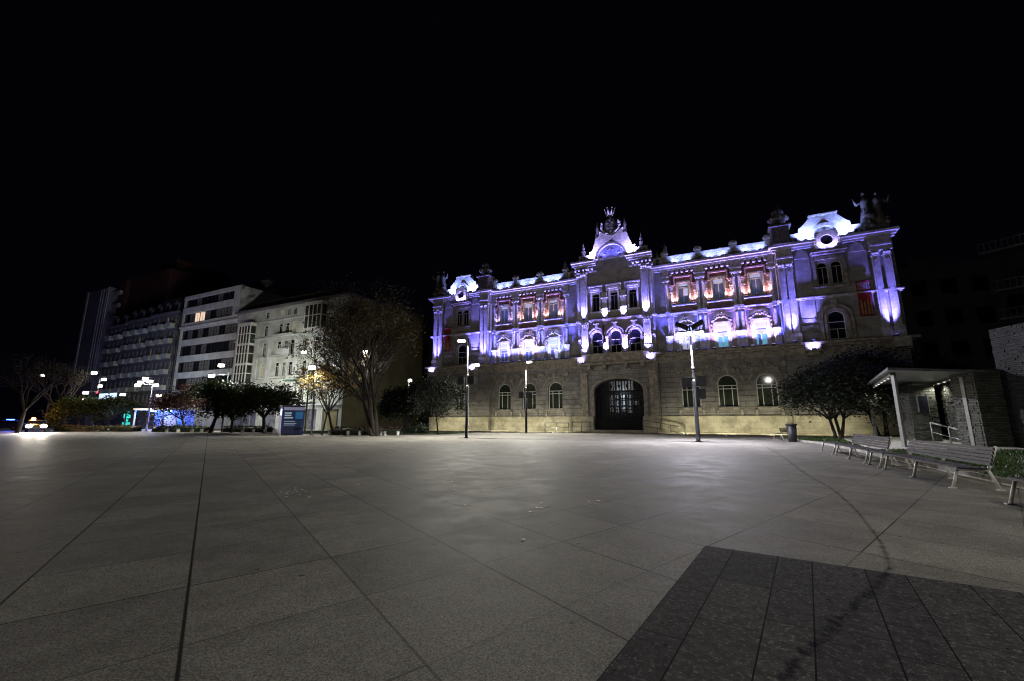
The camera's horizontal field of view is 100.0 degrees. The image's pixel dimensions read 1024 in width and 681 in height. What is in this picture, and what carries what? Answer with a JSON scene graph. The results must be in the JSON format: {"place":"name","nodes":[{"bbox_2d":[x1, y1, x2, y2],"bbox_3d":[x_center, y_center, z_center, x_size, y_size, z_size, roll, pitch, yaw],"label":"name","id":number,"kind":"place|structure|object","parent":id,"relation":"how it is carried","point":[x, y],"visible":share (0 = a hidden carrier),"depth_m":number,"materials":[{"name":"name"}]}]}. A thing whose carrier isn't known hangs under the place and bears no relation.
{"place":"outdoors","nodes":[
{"label":"outdoors","id":0,"kind":"place"},
{"bbox_2d":[303,431,464,433],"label":"lawn","id":1,"kind":"structure","parent":0,"point":[404,432],"depth_m":48.58,"materials":[{"name":"green plant"}]},
{"bbox_2d":[371,378,457,425],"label":"tree","id":2,"kind":"object","parent":1,"relation":"on","point":[390,401],"visible":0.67,"depth_m":47.30,"materials":[{"name":"green plant"}]},
{"bbox_2d":[405,423,429,432],"bbox_3d":[-10.102,9.409,46.030,2.390,1.204,1.890,0,-10,0],"label":"hedge","id":3,"kind":"object","parent":1,"relation":"on","point":[417,428],"visible":0.97,"depth_m":45.39,"materials":[{"name":"green plant"}]},
{"bbox_2d":[0,422,1023,680],"bbox_3d":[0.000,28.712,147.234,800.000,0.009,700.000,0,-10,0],"label":"plaza","id":4,"kind":"structure","parent":0,"point":[172,556],"depth_m":5.30,"materials":[{"name":"stone"}]},
{"bbox_2d":[0,419,26,429],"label":"parked car","id":5,"kind":"object","parent":4,"relation":"on","point":[11,424],"visible":0.56,"depth_m":60.39,"materials":[{"name":"blue paint"}]},
{"bbox_2d":[25,418,47,431],"bbox_3d":[-58.558,10.402,52.974,4.250,1.720,1.780,-10,-14,43],"label":"parked car","id":6,"kind":"object","parent":4,"relation":"on","point":[33,423],"visible":0.98,"depth_m":52.04,"materials":[{"name":"grey paint"}]},
{"bbox_2d":[0,351,83,432],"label":"tree","id":7,"kind":"object","parent":4,"relation":"on","point":[25,405],"visible":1,"depth_m":49.27,"materials":[{"name":"brown plant"}]},
{"bbox_2d":[0,361,90,426],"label":"tree","id":8,"kind":"object","parent":4,"relation":"on","point":[75,384],"visible":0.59,"depth_m":61.01,"materials":[{"name":"brown plant"}]},
{"bbox_2d":[49,346,76,425],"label":"block","id":9,"kind":"structure","parent":4,"relation":"on","point":[60,387],"depth_m":105.54,"materials":[{"name":"black glass"}]},
{"bbox_2d":[40,391,107,430],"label":"tree","id":10,"kind":"object","parent":4,"relation":"on","point":[64,408],"visible":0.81,"depth_m":57.29,"materials":[{"name":"green plant"}]},
{"bbox_2d":[82,371,106,425],"bbox_3d":[-60.069,8.516,61.341,3.397,8.472,0.588,0,-10,0],"label":"street lamp","id":11,"kind":"object","parent":4,"relation":"on","point":[99,384],"visible":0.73,"depth_m":61.76,"materials":[{"name":"metal"}]},
{"bbox_2d":[52,424,141,431],"bbox_3d":[-52.861,11.198,54.870,11.169,0.996,1.814,-1,-11,5],"label":"hedge","id":12,"kind":"object","parent":4,"relation":"on","point":[99,428],"visible":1,"depth_m":54.35,"materials":[{"name":"green plant"}]},
{"bbox_2d":[78,392,147,425],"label":"tree","id":13,"kind":"object","parent":4,"relation":"on","point":[115,405],"visible":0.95,"depth_m":58.58,"materials":[{"name":"green plant"}]},
{"bbox_2d":[94,314,132,425],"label":"apartment block","id":14,"kind":"structure","parent":4,"relation":"on","point":[116,340],"depth_m":91.24,"materials":[{"name":"paint"}]},
{"bbox_2d":[112,307,157,425],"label":"apartment block","id":15,"kind":"structure","parent":4,"relation":"on","point":[137,334],"depth_m":87.20,"materials":[{"name":"paint"}]},
{"bbox_2d":[134,376,158,430],"bbox_3d":[-48.187,8.249,56.298,3.156,7.162,0.610,0,-10,0],"label":"street lamp","id":16,"kind":"object","parent":4,"relation":"on","point":[139,383],"visible":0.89,"depth_m":56.66,"materials":[{"name":"metal"}]},
{"bbox_2d":[63,259,235,425],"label":"tower block","id":17,"kind":"structure","parent":4,"relation":"on","point":[105,307],"depth_m":100.49,"materials":[{"name":"paint"}]},
{"bbox_2d":[137,297,184,427],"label":"apartment block","id":18,"kind":"structure","parent":4,"relation":"on","point":[160,358],"depth_m":82.74,"materials":[{"name":"paint"}]},
{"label":"shop window","id":19,"kind":"object","parent":18,"relation":"attached to","visible":0},
{"bbox_2d":[99,392,119,398],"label":"shop sign","id":20,"kind":"object","parent":19,"relation":"attached to","point":[101,395],"visible":0.46,"depth_m":77.08,"materials":[{"name":"paint"}]},
{"bbox_2d":[133,408,195,430],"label":"glass pavilion","id":21,"kind":"structure","parent":4,"relation":"on","point":[174,421],"depth_m":59.38,"materials":[{"name":"blue glass"}]},
{"bbox_2d":[138,381,210,431],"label":"tree","id":22,"kind":"object","parent":4,"relation":"on","point":[168,401],"visible":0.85,"depth_m":53.36,"materials":[{"name":"green plant"}]},
{"bbox_2d":[152,425,213,431],"bbox_3d":[-41.157,10.990,53.643,7.131,0.952,1.782,-1,-11,4],"label":"hedge","id":23,"kind":"object","parent":4,"relation":"on","point":[185,428],"visible":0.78,"depth_m":53.13,"materials":[{"name":"green plant"}]},
{"bbox_2d":[177,373,257,432],"bbox_3d":[-34.411,7.343,50.509,9.434,7.025,8.252,0,-10,0],"label":"tree","id":24,"kind":"object","parent":4,"relation":"on","point":[209,387],"visible":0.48,"depth_m":49.14,"materials":[{"name":"green plant"}]},
{"bbox_2d":[209,363,229,431],"bbox_3d":[-35.551,6.864,52.139,3.102,8.372,0.565,0,-10,0],"label":"street lamp","id":25,"kind":"object","parent":4,"relation":"on","point":[219,365],"visible":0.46,"depth_m":52.64,"materials":[{"name":"metal"}]},
{"bbox_2d":[195,386,258,432],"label":"tree","id":26,"kind":"object","parent":4,"relation":"on","point":[209,408],"visible":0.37,"depth_m":48.33,"materials":[{"name":"green plant"}]},
{"bbox_2d":[170,279,299,428],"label":"apartment block","id":27,"kind":"structure","parent":4,"relation":"on","point":[208,332],"depth_m":77.14,"materials":[{"name":"paint"}]},
{"bbox_2d":[223,425,272,431],"bbox_3d":[-32.257,10.774,52.447,6.274,0.955,1.842,-2,-11,8],"label":"hedge","id":28,"kind":"object","parent":4,"relation":"on","point":[238,428],"visible":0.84,"depth_m":51.94,"materials":[{"name":"green plant"}]},
{"bbox_2d":[213,378,306,432],"bbox_3d":[-28.077,7.386,48.967,8.592,6.347,8.858,0,-10,0],"label":"tree","id":29,"kind":"object","parent":4,"relation":"on","point":[271,399],"visible":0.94,"depth_m":47.89,"materials":[{"name":"green plant"}]},
{"bbox_2d":[278,405,306,434],"bbox_3d":[-21.566,7.815,42.101,2.160,2.850,1.160,9,-14,-39],"label":"info kiosk","id":30,"kind":"object","parent":4,"relation":"on","point":[291,419],"visible":0.98,"depth_m":41.66,"materials":[{"name":"paint"}]},
{"bbox_2d":[309,365,316,434],"bbox_3d":[-19.927,5.817,42.542,0.925,6.940,0.316,4,-11,-21],"label":"street lamp","id":31,"kind":"object","parent":4,"relation":"on","point":[313,406],"visible":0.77,"depth_m":42.44,"materials":[{"name":"metal"}]},
{"bbox_2d":[284,354,361,429],"bbox_3d":[-18.486,5.549,42.987,7.626,7.796,6.589,0,-10,0],"label":"tree","id":32,"kind":"object","parent":4,"relation":"on","point":[319,369],"visible":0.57,"depth_m":42.79,"materials":[{"name":"brown plant"}]},
{"bbox_2d":[226,270,425,430],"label":"old block","id":33,"kind":"structure","parent":4,"relation":"on","point":[265,334],"depth_m":67.36,"materials":[{"name":"white paint"}]},
{"bbox_2d":[232,322,256,385],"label":"bay window","id":34,"kind":"structure","parent":33,"relation":"in","point":[243,363],"depth_m":69.86,"materials":[{"name":"white glass"}]},
{"bbox_2d":[248,270,333,307],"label":"window","id":35,"kind":"structure","parent":33,"relation":"in","point":[269,274],"depth_m":69.20,"materials":[{"name":"black glass"}]},
{"bbox_2d":[303,299,327,330],"bbox_3d":[-29.293,-3.681,64.067,3.640,4.350,1.070,-5,-12,26],"label":"bay window","id":36,"kind":"structure","parent":33,"relation":"in","point":[318,305],"depth_m":63.60,"materials":[{"name":"white glass"}]},
{"bbox_2d":[292,366,374,434],"bbox_3d":[-17.577,6.064,42.836,7.423,6.714,7.467,0,-10,0],"label":"tree","id":37,"kind":"object","parent":4,"relation":"on","point":[332,394],"visible":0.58,"depth_m":42.00,"materials":[{"name":"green plant"}]},
{"bbox_2d":[277,275,430,435],"bbox_3d":[-14.434,1.484,40.936,13.568,15.166,15.308,0,-10,0],"label":"tree","id":38,"kind":"object","parent":4,"relation":"on","point":[358,332],"visible":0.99,"depth_m":40.09,"materials":[{"name":"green plant"}]},
{"bbox_2d":[331,426,404,434],"bbox_3d":[-14.314,8.907,42.580,7.006,0.999,2.031,0,-10,0],"label":"hedge","id":39,"kind":"object","parent":4,"relation":"on","point":[353,431],"visible":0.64,"depth_m":41.91,"materials":[{"name":"green plant"}]},
{"bbox_2d":[420,323,432,426],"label":"block","id":40,"kind":"structure","parent":4,"relation":"on","point":[427,348],"depth_m":85.31,"materials":[{"name":"black glass"}]},
{"bbox_2d":[399,370,473,433],"bbox_3d":[-7.577,6.340,44.127,7.299,6.621,8.084,0,-10,0],"label":"tree","id":41,"kind":"object","parent":4,"relation":"on","point":[436,387],"visible":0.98,"depth_m":43.04,"materials":[{"name":"green plant"}]},
{"bbox_2d":[457,338,479,437],"bbox_3d":[-3.700,3.882,35.904,2.113,8.330,0.580,-5,-12,26],"label":"lamp mast","id":42,"kind":"object","parent":4,"relation":"on","point":[466,381],"visible":1,"depth_m":35.80,"materials":[{"name":"metal"}]},
{"bbox_2d":[519,360,532,432],"bbox_3d":[1.602,6.295,48.397,1.627,8.130,0.715,-5,-12,26],"label":"lamp mast","id":43,"kind":"object","parent":4,"relation":"on","point":[526,395],"visible":0.92,"depth_m":48.34,"materials":[{"name":"metal"}]},
{"bbox_2d":[642,420,685,433],"bbox_3d":[16.348,9.335,46.407,4.376,1.560,0.090,-5,-12,26],"label":"railing","id":44,"kind":"object","parent":4,"relation":"on","point":[662,423],"visible":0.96,"depth_m":46.44,"materials":[{"name":"grey metal"}]},
{"bbox_2d":[424,191,921,435],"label":"city hall","id":45,"kind":"structure","parent":4,"relation":"on","point":[808,285],"depth_m":49.49,"materials":[{"name":"stone"}]},
{"bbox_2d":[443,327,450,351],"bbox_3d":[-9.512,-0.157,62.993,1.300,3.590,0.154,-5,-12,26],"label":"banner","id":46,"kind":"object","parent":45,"relation":"attached to","point":[447,331],"visible":1,"depth_m":62.98,"materials":[{"name":"red fabric"}]},
{"bbox_2d":[456,385,465,409],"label":"window","id":47,"kind":"structure","parent":45,"relation":"in","point":[457,405],"depth_m":60.82,"materials":[{"name":"black glass"}]},
{"bbox_2d":[458,345,465,363],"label":"window","id":48,"kind":"structure","parent":45,"relation":"in","point":[462,349],"depth_m":61.96,"materials":[{"name":"black glass"}]},
{"bbox_2d":[501,343,507,361],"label":"window","id":49,"kind":"structure","parent":45,"relation":"in","point":[504,347],"depth_m":59.67,"materials":[{"name":"white glass"}]},
{"bbox_2d":[501,306,507,322],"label":"window","id":50,"kind":"structure","parent":45,"relation":"in","point":[504,310],"depth_m":60.66,"materials":[{"name":"glass"}]},
{"bbox_2d":[499,384,510,409],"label":"window","id":51,"kind":"structure","parent":45,"relation":"in","point":[504,391],"depth_m":58.74,"materials":[{"name":"black glass"}]},
{"bbox_2d":[525,303,531,320],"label":"window","id":52,"kind":"structure","parent":45,"relation":"in","point":[528,307],"depth_m":59.03,"materials":[{"name":"glass"}]},
{"bbox_2d":[525,341,532,359],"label":"window","id":53,"kind":"structure","parent":45,"relation":"in","point":[528,344],"depth_m":58.06,"materials":[{"name":"white glass"}]},
{"bbox_2d":[523,383,535,409],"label":"window","id":54,"kind":"structure","parent":45,"relation":"in","point":[531,402],"depth_m":57.03,"materials":[{"name":"black glass"}]},
{"bbox_2d":[549,300,557,317],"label":"window","id":55,"kind":"structure","parent":45,"relation":"in","point":[553,303],"depth_m":57.40,"materials":[{"name":"glass"}]},
{"bbox_2d":[550,339,558,358],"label":"window","id":56,"kind":"structure","parent":45,"relation":"in","point":[554,353],"depth_m":56.44,"materials":[{"name":"white glass"}]},
{"bbox_2d":[549,382,562,408],"bbox_3d":[5.688,7.116,55.502,1.950,3.500,0.070,-5,-12,26],"label":"window","id":57,"kind":"structure","parent":45,"relation":"in","point":[555,389],"depth_m":55.51,"materials":[{"name":"black glass"}]},
{"bbox_2d":[592,294,599,311],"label":"window","id":58,"kind":"structure","parent":45,"relation":"in","point":[595,297],"depth_m":54.21,"materials":[{"name":"glass"}]},
{"bbox_2d":[592,332,602,353],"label":"window","id":59,"kind":"structure","parent":45,"relation":"in","point":[597,340],"depth_m":53.27,"materials":[{"name":"glass"}]},
{"bbox_2d":[610,291,617,309],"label":"window","id":60,"kind":"structure","parent":45,"relation":"in","point":[613,295],"depth_m":53.18,"materials":[{"name":"glass"}]},
{"bbox_2d":[610,330,621,351],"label":"window","id":61,"kind":"structure","parent":45,"relation":"in","point":[616,342],"depth_m":52.25,"materials":[{"name":"glass"}]},
{"bbox_2d":[629,289,636,307],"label":"window","id":62,"kind":"structure","parent":45,"relation":"in","point":[632,293],"depth_m":52.17,"materials":[{"name":"glass"}]},
{"bbox_2d":[629,328,641,350],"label":"window","id":63,"kind":"structure","parent":45,"relation":"in","point":[635,334],"depth_m":51.24,"materials":[{"name":"glass"}]},
{"bbox_2d":[677,282,689,302],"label":"window","id":64,"kind":"structure","parent":45,"relation":"in","point":[683,288],"depth_m":50.28,"materials":[{"name":"glass"}]},
{"bbox_2d":[681,327,692,349],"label":"window","id":65,"kind":"structure","parent":45,"relation":"in","point":[685,339],"depth_m":49.29,"materials":[{"name":"white glass"}]},
{"bbox_2d":[682,376,701,407],"bbox_3d":[20.183,5.802,48.395,1.950,3.500,0.070,-5,-12,26],"label":"window","id":66,"kind":"structure","parent":45,"relation":"in","point":[687,394],"depth_m":48.40,"materials":[{"name":"black glass"}]},
{"bbox_2d":[712,278,724,299],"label":"window","id":67,"kind":"structure","parent":45,"relation":"in","point":[717,284],"depth_m":48.68,"materials":[{"name":"blue glass"}]},
{"bbox_2d":[716,324,729,347],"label":"window","id":68,"kind":"structure","parent":45,"relation":"in","point":[722,331],"depth_m":47.67,"materials":[{"name":"white glass"}]},
{"bbox_2d":[717,375,738,406],"bbox_3d":[23.500,5.501,46.768,1.950,3.500,0.070,-5,-12,26],"label":"window","id":69,"kind":"structure","parent":45,"relation":"in","point":[727,384],"depth_m":46.76,"materials":[{"name":"black glass"}]},
{"bbox_2d":[749,273,762,294],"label":"window","id":70,"kind":"structure","parent":45,"relation":"in","point":[756,288],"depth_m":47.05,"materials":[{"name":"glass"}]},
{"bbox_2d":[754,320,768,344],"bbox_3d":[26.711,-0.807,46.068,1.200,2.650,0.070,-5,-12,26],"label":"window","id":71,"kind":"structure","parent":45,"relation":"in","point":[760,327],"depth_m":46.05,"materials":[{"name":"white glass"}]},
{"bbox_2d":[756,373,779,406],"bbox_3d":[26.811,5.200,45.145,1.950,3.500,0.070,-5,-12,26],"label":"window","id":72,"kind":"structure","parent":45,"relation":"in","point":[767,380],"depth_m":45.16,"materials":[{"name":"black glass"}]},
{"bbox_2d":[816,263,828,284],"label":"window","id":73,"kind":"structure","parent":45,"relation":"in","point":[822,272],"depth_m":43.86,"materials":[{"name":"glass"}]},
{"bbox_2d":[830,261,843,282],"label":"window","id":74,"kind":"structure","parent":45,"relation":"in","point":[836,268],"depth_m":43.34,"materials":[{"name":"glass"}]},
{"bbox_2d":[828,311,847,338],"bbox_3d":[32.228,-1.544,42.635,1.400,2.850,0.070,-5,-12,26],"label":"window","id":75,"kind":"structure","parent":45,"relation":"in","point":[836,319],"depth_m":42.61,"materials":[{"name":"black glass"}]},
{"bbox_2d":[854,279,874,316],"bbox_3d":[34.161,-4.119,41.582,1.300,3.590,0.154,-5,-12,26],"label":"banner","id":76,"kind":"object","parent":45,"relation":"attached to","point":[865,302],"visible":1,"depth_m":41.57,"materials":[{"name":"red fabric"}]},
{"bbox_2d":[675,319,706,441],"bbox_3d":[12.474,2.663,29.566,1.900,8.420,1.140,-5,-12,26],"label":"lamp mast","id":77,"kind":"object","parent":4,"relation":"on","point":[697,393],"visible":1,"depth_m":29.66,"materials":[{"name":"metal"}]},
{"bbox_2d":[785,423,796,441],"bbox_3d":[19.042,6.260,29.218,0.720,1.220,0.709,0,-10,0],"label":"litter bin","id":78,"kind":"object","parent":4,"relation":"on","point":[792,432],"visible":1,"depth_m":29.02,"materials":[{"name":"metal"}]},
{"bbox_2d":[821,441,856,454],"bbox_3d":[14.563,4.814,19.269,0.880,0.465,2.400,-5,-11,24],"label":"park bench","id":79,"kind":"object","parent":4,"relation":"on","point":[833,442],"visible":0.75,"depth_m":19.32,"materials":[{"name":"white metal"}]},
{"bbox_2d":[835,433,896,464],"bbox_3d":[13.139,4.018,16.220,0.898,0.920,4.100,-5,-11,24],"label":"park bench","id":80,"kind":"object","parent":4,"relation":"on","point":[865,438],"visible":0.91,"depth_m":15.81,"materials":[{"name":"white metal"}]},
{"bbox_2d":[867,450,913,468],"bbox_3d":[11.959,3.775,13.654,0.880,0.465,1.250,-5,-11,24],"label":"park bench","id":81,"kind":"object","parent":4,"relation":"on","point":[882,453],"visible":0.84,"depth_m":13.40,"materials":[{"name":"grey metal"}]},
{"bbox_2d":[797,439,1023,488],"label":"kerb","id":82,"kind":"structure","parent":4,"relation":"on","point":[987,477],"depth_m":11.87,"materials":[{"name":"concrete"}]},
{"bbox_2d":[882,438,1006,490],"bbox_3d":[10.732,3.058,11.030,0.898,0.920,4.300,-5,-11,24],"label":"park bench","id":83,"kind":"object","parent":4,"relation":"on","point":[989,459],"visible":1,"depth_m":10.30,"materials":[{"name":"grey wood"}]},
{"bbox_2d":[897,256,1012,431],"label":"block","id":84,"kind":"structure","parent":4,"relation":"on","point":[950,308],"depth_m":53.22,"materials":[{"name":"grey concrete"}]},
{"bbox_2d":[909,280,927,295],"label":"window","id":85,"kind":"structure","parent":84,"relation":"in","point":[918,288],"depth_m":54.84,"materials":[{"name":"black glass"}]},
{"bbox_2d":[915,310,933,326],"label":"window","id":86,"kind":"structure","parent":84,"relation":"in","point":[923,318],"depth_m":54.09,"materials":[{"name":"black glass"}]},
{"bbox_2d":[920,342,939,357],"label":"window","id":87,"kind":"structure","parent":84,"relation":"in","point":[925,346],"depth_m":53.41,"materials":[{"name":"black glass"}]},
{"bbox_2d":[939,277,958,293],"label":"window","id":88,"kind":"structure","parent":84,"relation":"in","point":[948,285],"depth_m":53.82,"materials":[{"name":"black glass"}]},
{"bbox_2d":[945,308,964,324],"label":"window","id":89,"kind":"structure","parent":84,"relation":"in","point":[954,316],"depth_m":53.10,"materials":[{"name":"black glass"}]},
{"bbox_2d":[951,340,970,356],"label":"window","id":90,"kind":"structure","parent":84,"relation":"in","point":[962,346],"depth_m":52.35,"materials":[{"name":"black glass"}]},
{"bbox_2d":[970,275,989,291],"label":"window","id":91,"kind":"structure","parent":84,"relation":"in","point":[979,282],"depth_m":52.81,"materials":[{"name":"black glass"}]},
{"bbox_2d":[976,306,996,322],"bbox_3d":[57.569,-3.117,52.133,1.600,2.000,0.110,-4,-11,20],"label":"window","id":92,"kind":"structure","parent":84,"relation":"in","point":[985,314],"depth_m":52.08,"materials":[{"name":"black glass"}]},
{"bbox_2d":[983,339,993,355],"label":"window","id":93,"kind":"structure","parent":84,"relation":"in","point":[987,342],"depth_m":51.53,"materials":[{"name":"black glass"}]},
{"bbox_2d":[977,233,1023,324],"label":"terrace house","id":94,"kind":"structure","parent":4,"relation":"on","point":[1012,266],"depth_m":52.33,"materials":[{"name":"paint"}]},
{"bbox_2d":[1007,293,1023,312],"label":"window","id":95,"kind":"structure","parent":94,"relation":"in","point":[1015,300],"depth_m":51.20,"materials":[{"name":"black glass"}]},
{"bbox_2d":[988,322,1023,447],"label":"stone wall","id":96,"kind":"structure","parent":4,"relation":"on","point":[1007,342],"depth_m":21.87,"materials":[{"name":"stone"}]},
{"bbox_2d":[1004,477,1023,504],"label":"park bench","id":97,"kind":"object","parent":4,"relation":"on","point":[1015,480],"visible":0.98,"depth_m":7.50,"materials":[{"name":"grey metal"}]},
{"bbox_2d":[0,0,1023,421],"label":"sky","id":98,"kind":"structure","parent":0,"point":[402,143],"materials":[{"name":"black"}]},
{"bbox_2d":[597,546,1023,680],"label":"dark paving","id":99,"kind":"structure","parent":0,"point":[720,614],"depth_m":3.03,"materials":[{"name":"stone"}]},
{"bbox_2d":[797,435,1023,477],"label":"lawn","id":100,"kind":"structure","parent":0,"point":[932,457],"depth_m":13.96,"materials":[{"name":"green plant"}]},
{"bbox_2d":[761,352,911,438],"bbox_3d":[25.202,4.180,32.761,10.183,6.793,9.640,0,-10,0],"label":"tree","id":101,"kind":"object","parent":100,"relation":"on","point":[825,384],"visible":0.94,"depth_m":31.81,"materials":[{"name":"green plant"}]},
{"bbox_2d":[801,342,942,436],"bbox_3d":[31.364,4.361,37.408,9.574,8.109,11.284,0,-10,0],"label":"tree","id":102,"kind":"object","parent":100,"relation":"on","point":[886,362],"visible":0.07,"depth_m":36.23,"materials":[{"name":"green plant"}]},
{"bbox_2d":[843,437,1023,449],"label":"path","id":103,"kind":"structure","parent":0,"point":[895,442],"depth_m":24.07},
{"bbox_2d":[898,385,942,440],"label":"stone wall","id":104,"kind":"structure","parent":103,"relation":"on","point":[918,403],"depth_m":28.09,"materials":[{"name":"stone"}]},
{"bbox_2d":[918,396,928,410],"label":"window","id":105,"kind":"structure","parent":104,"relation":"in","point":[923,403],"depth_m":28.05,"materials":[{"name":"grey glass"}]},
{"bbox_2d":[867,367,983,446],"bbox_3d":[26.631,4.582,28.170,4.615,3.940,20.610,-7,-13,34],"label":"canopy","id":106,"kind":"object","parent":103,"relation":"on","point":[894,377],"visible":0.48,"depth_m":23.12,"materials":[{"name":"paint"}]},
{"bbox_2d":[930,422,961,442],"bbox_3d":[24.600,5.162,23.656,0.090,1.331,2.552,3,-11,-14],"label":"stair rail","id":107,"kind":"object","parent":103,"relation":"on","point":[948,427],"visible":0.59,"depth_m":24.26,"materials":[{"name":"grey metal"}]},
{"bbox_2d":[939,383,960,442],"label":"stone wall","id":108,"kind":"structure","parent":103,"relation":"on","point":[949,406],"depth_m":27.11,"materials":[{"name":"stone"}]},
{"bbox_2d":[949,369,1014,446],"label":"stone wall","id":109,"kind":"structure","parent":103,"relation":"on","point":[988,411],"depth_m":22.41,"materials":[{"name":"stone"}]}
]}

